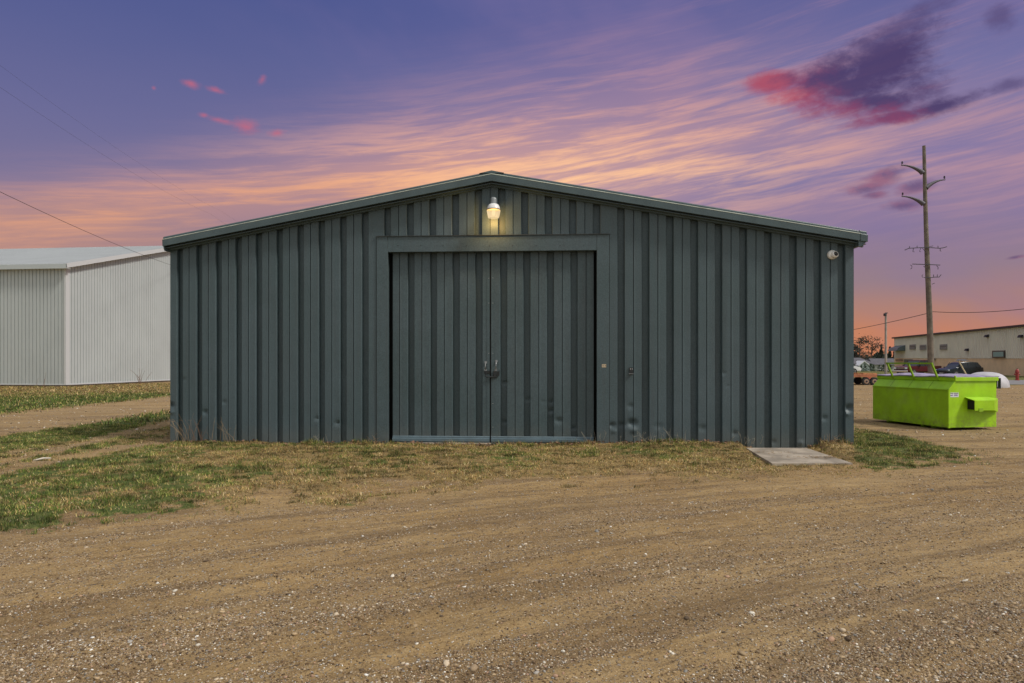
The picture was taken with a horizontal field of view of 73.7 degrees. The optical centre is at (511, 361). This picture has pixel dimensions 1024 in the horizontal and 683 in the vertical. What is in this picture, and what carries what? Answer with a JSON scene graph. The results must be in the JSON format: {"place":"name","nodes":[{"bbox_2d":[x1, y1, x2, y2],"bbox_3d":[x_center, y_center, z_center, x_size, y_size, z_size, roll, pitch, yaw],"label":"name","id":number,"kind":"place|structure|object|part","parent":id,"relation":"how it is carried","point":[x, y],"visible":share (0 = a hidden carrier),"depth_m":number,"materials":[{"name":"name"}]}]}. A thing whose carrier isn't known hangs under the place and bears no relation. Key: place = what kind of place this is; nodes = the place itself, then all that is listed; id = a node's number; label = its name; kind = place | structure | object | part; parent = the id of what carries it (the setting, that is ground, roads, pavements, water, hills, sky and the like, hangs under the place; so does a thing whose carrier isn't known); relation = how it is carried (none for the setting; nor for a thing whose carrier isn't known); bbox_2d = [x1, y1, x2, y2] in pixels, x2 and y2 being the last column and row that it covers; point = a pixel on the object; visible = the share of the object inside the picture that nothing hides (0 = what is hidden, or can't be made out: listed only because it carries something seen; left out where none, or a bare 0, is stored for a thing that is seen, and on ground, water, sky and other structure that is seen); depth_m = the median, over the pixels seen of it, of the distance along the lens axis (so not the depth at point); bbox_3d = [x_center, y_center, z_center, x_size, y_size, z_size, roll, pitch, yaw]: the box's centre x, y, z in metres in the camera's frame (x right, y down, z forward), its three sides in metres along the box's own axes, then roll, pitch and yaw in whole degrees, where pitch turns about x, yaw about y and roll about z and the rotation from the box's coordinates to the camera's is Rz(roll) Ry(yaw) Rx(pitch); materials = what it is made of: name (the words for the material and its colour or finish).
{"place":"outdoors","nodes":[
{"label":"outdoors","id":0,"kind":"place"},
{"bbox_2d":[0,383,169,424],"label":"green grass","id":1,"kind":"structure","parent":0,"point":[17,403],"depth_m":26.03,"materials":[{"name":"green plant"}]},
{"bbox_2d":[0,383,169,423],"bbox_3d":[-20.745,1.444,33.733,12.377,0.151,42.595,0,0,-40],"label":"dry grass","id":2,"kind":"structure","parent":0,"point":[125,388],"depth_m":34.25,"materials":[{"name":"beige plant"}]},
{"bbox_2d":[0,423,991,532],"bbox_3d":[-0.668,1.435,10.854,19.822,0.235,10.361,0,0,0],"label":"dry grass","id":3,"kind":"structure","parent":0,"point":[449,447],"depth_m":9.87,"materials":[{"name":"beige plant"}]},
{"bbox_2d":[0,371,1023,682],"bbox_3d":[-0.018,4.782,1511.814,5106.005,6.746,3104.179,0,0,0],"label":"ground","id":4,"kind":"structure","parent":0,"point":[758,487],"depth_m":5.16,"materials":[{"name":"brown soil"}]},
{"bbox_2d":[34,457,50,460],"bbox_3d":[-7.024,1.455,10.197,0.042,0.038,0.241,0,0,31],"label":"stick","id":5,"kind":"object","parent":4,"relation":"on","point":[43,458],"visible":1,"depth_m":10.21,"materials":[{"name":"beige wood"}]},
{"bbox_2d":[0,246,169,386],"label":"white barn","id":6,"kind":"structure","parent":4,"relation":"on","point":[80,316],"depth_m":42.47,"materials":[{"name":"grey metal"}]},
{"bbox_2d":[1,192,169,264],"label":"power line","id":7,"kind":"object","parent":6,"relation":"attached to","point":[74,226],"visible":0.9,"depth_m":32.32,"materials":[{"name":"grey metal"}]},
{"bbox_2d":[132,371,147,383],"bbox_3d":[-24.410,0.970,44.945,1.475,1.085,0.133,0,0,0],"label":"bare sapling","id":8,"kind":"object","parent":4,"relation":"on","point":[139,381],"visible":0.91,"depth_m":44.95,"materials":[{"name":"brown plant"}]},
{"bbox_2d":[163,416,201,441],"bbox_3d":[-6.084,1.226,12.525,0.790,0.561,0.112,0,0,0],"label":"dry weed","id":9,"kind":"object","parent":4,"relation":"on","point":[180,430],"visible":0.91,"depth_m":12.54,"materials":[{"name":"plant"}]},
{"bbox_2d":[181,419,210,440],"bbox_3d":[-5.804,1.272,12.482,0.580,0.463,0.124,0,0,0],"label":"dry weed","id":10,"kind":"object","parent":4,"relation":"on","point":[193,433],"visible":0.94,"depth_m":12.51,"materials":[{"name":"brown plant"}]},
{"bbox_2d":[212,419,235,441],"bbox_3d":[-5.282,1.255,12.486,0.468,0.478,0.136,0,0,0],"label":"dry weed","id":11,"kind":"object","parent":4,"relation":"on","point":[226,432],"visible":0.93,"depth_m":12.52,"materials":[{"name":"plant"}]},
{"bbox_2d":[0,423,1007,534],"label":"green grass","id":12,"kind":"structure","parent":4,"relation":"on","point":[249,445],"depth_m":10.11,"materials":[{"name":"green plant"}]},
{"bbox_2d":[171,439,851,447],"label":"dead leaves","id":13,"kind":"object","parent":4,"relation":"on","point":[413,441],"visible":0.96,"depth_m":12.19,"materials":[{"name":"brown plant"}]},
{"bbox_2d":[162,170,867,447],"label":"metal shed","id":14,"kind":"structure","parent":4,"relation":"on","point":[533,310],"depth_m":12.45,"materials":[{"name":"metal"}]},
{"bbox_2d":[392,252,496,442],"bbox_3d":[-1.240,-0.303,12.558,1.923,3.625,0.163,0,0,3],"label":"door","id":15,"kind":"structure","parent":14,"relation":"in","point":[441,301],"depth_m":12.57,"materials":[{"name":"metal"}]},
{"bbox_2d":[487,197,499,211],"bbox_3d":[-0.344,-2.736,12.194,0.242,0.374,0.340,0,0,-19],"label":"wall lamp","id":16,"kind":"object","parent":14,"relation":"attached to","point":[493,205],"visible":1,"depth_m":12.10,"materials":[{"name":"white glass"}]},
{"bbox_2d":[491,251,593,443],"bbox_3d":[0.553,-0.303,12.473,1.867,3.625,0.194,0,0,3],"label":"door","id":17,"kind":"structure","parent":14,"relation":"in","point":[542,303],"depth_m":12.46,"materials":[{"name":"metal"}]},
{"bbox_2d":[827,250,838,258],"bbox_3d":[5.636,-1.878,11.975,0.170,0.168,0.118,0,0,3],"label":"security camera","id":18,"kind":"object","parent":14,"relation":"attached to","point":[832,254],"visible":1,"depth_m":11.96,"materials":[{"name":"white plastic"}]},
{"bbox_2d":[746,448,852,465],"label":"concrete slab","id":19,"kind":"structure","parent":4,"relation":"on","point":[777,457],"depth_m":10.55,"materials":[{"name":"grey concrete"}]},
{"bbox_2d":[816,434,843,444],"bbox_3d":[5.479,1.342,11.765,0.506,0.201,0.128,0,0,0],"label":"dry weed","id":20,"kind":"object","parent":4,"relation":"on","point":[829,438],"visible":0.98,"depth_m":11.79,"materials":[{"name":"plant"}]},
{"bbox_2d":[854,366,860,372],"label":"parked car","id":21,"kind":"object","parent":4,"relation":"on","point":[857,369],"visible":0.2,"depth_m":83.08,"materials":[{"name":"white paint"}]},
{"bbox_2d":[854,344,868,358],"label":"sparse tree","id":22,"kind":"object","parent":4,"relation":"on","point":[857,348],"visible":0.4,"depth_m":169.96,"materials":[{"name":"brown plant"}]},
{"bbox_2d":[854,337,872,359],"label":"sparse tree","id":23,"kind":"object","parent":4,"relation":"on","point":[861,342],"visible":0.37,"depth_m":177.51,"materials":[{"name":"brown plant"}]},
{"bbox_2d":[854,358,874,370],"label":"grey house","id":24,"kind":"structure","parent":4,"relation":"on","point":[858,362],"depth_m":151.41,"materials":[{"name":"white"}]},
{"bbox_2d":[854,374,877,384],"bbox_3d":[21.295,1.165,44.200,6.100,0.690,2.270,0,0,0],"label":"flatbed trailer","id":25,"kind":"object","parent":4,"relation":"on","point":[866,379],"visible":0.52,"depth_m":43.15,"materials":[{"name":"brown metal"}]},
{"bbox_2d":[858,332,890,358],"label":"sparse tree","id":26,"kind":"object","parent":4,"relation":"on","point":[872,347],"visible":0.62,"depth_m":181.44,"materials":[{"name":"brown plant"}]},
{"bbox_2d":[866,352,887,357],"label":"distant woods","id":27,"kind":"object","parent":4,"relation":"on","point":[875,356],"visible":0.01,"depth_m":202.24,"materials":[{"name":"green plant"}]},
{"bbox_2d":[867,358,893,370],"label":"house","id":28,"kind":"structure","parent":4,"relation":"on","point":[879,361],"depth_m":166.54,"materials":[{"name":"grey"}]},
{"bbox_2d":[878,346,883,357],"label":"spruce tree","id":29,"kind":"object","parent":4,"relation":"on","point":[881,351],"visible":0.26,"depth_m":189.82,"materials":[{"name":"green plant"}]},
{"bbox_2d":[883,312,887,373],"bbox_3d":[32.845,-1.245,60.000,0.300,6.089,0.240,0,0,0],"label":"light pole","id":30,"kind":"object","parent":4,"relation":"on","point":[885,314],"visible":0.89,"depth_m":59.92,"materials":[{"name":"grey metal"}]},
{"bbox_2d":[893,360,941,372],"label":"pickup truck","id":31,"kind":"object","parent":4,"relation":"on","point":[919,368],"visible":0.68,"depth_m":81.10,"materials":[{"name":"red paint"}]},
{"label":"windows","id":32,"kind":"part","parent":31,"relation":"part of","materials":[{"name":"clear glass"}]},
{"bbox_2d":[901,145,946,373],"bbox_3d":[27.109,-6.203,44.978,2.932,16.016,0.453,0,0,0],"label":"utility pole","id":33,"kind":"object","parent":4,"relation":"on","point":[929,315],"visible":0.98,"depth_m":44.89,"materials":[{"name":"brown wood"}]},
{"bbox_2d":[854,314,923,329],"bbox_3d":[30.837,-3.112,58.600,0.040,0.272,27.521,0,0,13],"label":"power line","id":34,"kind":"object","parent":33,"relation":"attached to","point":[892,321],"visible":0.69,"depth_m":52.69,"materials":[{"name":"grey metal"}]},
{"bbox_2d":[932,309,1020,312],"bbox_3d":[28.461,-3.124,41.600,0.033,0.372,7.320,0,0,-10],"label":"power line","id":35,"kind":"object","parent":33,"relation":"attached to","point":[977,312],"visible":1,"depth_m":42.05,"materials":[{"name":"grey metal"}]},
{"bbox_2d":[872,362,1000,427],"bbox_3d":[9.928,0.763,16.010,1.385,1.473,2.612,0,0,-10],"label":"dumpster","id":36,"kind":"object","parent":4,"relation":"on","point":[935,400],"visible":1,"depth_m":15.22,"materials":[{"name":"paint"}]},
{"bbox_2d":[956,359,968,373],"bbox_3d":[10.395,0.245,15.658,0.280,0.594,0.243,0,0,0],"label":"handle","id":37,"kind":"object","parent":36,"relation":"in","point":[960,363],"visible":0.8,"depth_m":15.72,"materials":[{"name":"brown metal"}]},
{"bbox_2d":[888,324,1023,375],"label":"warehouse","id":38,"kind":"structure","parent":4,"relation":"on","point":[999,350],"depth_m":81.25,"materials":[{"name":"beige metal"}]},
{"bbox_2d":[992,350,1004,357],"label":"window","id":39,"kind":"structure","parent":38,"relation":"in","point":[995,354],"depth_m":75.12,"materials":[{"name":"grey glass"}]},
{"bbox_2d":[936,362,983,373],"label":"parked suv","id":40,"kind":"object","parent":4,"relation":"on","point":[956,367],"visible":0.64,"depth_m":71.33,"materials":[{"name":"black paint"}]},
{"bbox_2d":[972,372,1009,387],"bbox_3d":[27.735,1.060,39.975,2.117,0.896,2.600,0,0,0],"label":"tarp cover","id":41,"kind":"object","parent":4,"relation":"on","point":[1005,382],"visible":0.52,"depth_m":39.05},
{"bbox_2d":[1014,368,1019,379],"bbox_3d":[39.175,1.050,52.936,0.400,1.000,0.340,0,0,0],"label":"fire hydrant","id":42,"kind":"object","parent":4,"relation":"on","point":[1017,374],"visible":0.94,"depth_m":52.87,"materials":[{"name":"red metal"}]},
{"bbox_2d":[0,388,1023,439],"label":"gravel","id":43,"kind":"structure","parent":0,"point":[966,432],"depth_m":17.06,"materials":[{"name":"brown gravel"}]},
{"bbox_2d":[0,0,1023,356],"label":"sky","id":44,"kind":"structure","parent":0,"point":[811,111],"materials":[{"name":"purple"}]},
{"bbox_2d":[1008,380,1023,384],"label":"road","id":45,"kind":"structure","parent":0,"point":[1016,382],"depth_m":47.48,"materials":[{"name":"concrete"}]}
]}

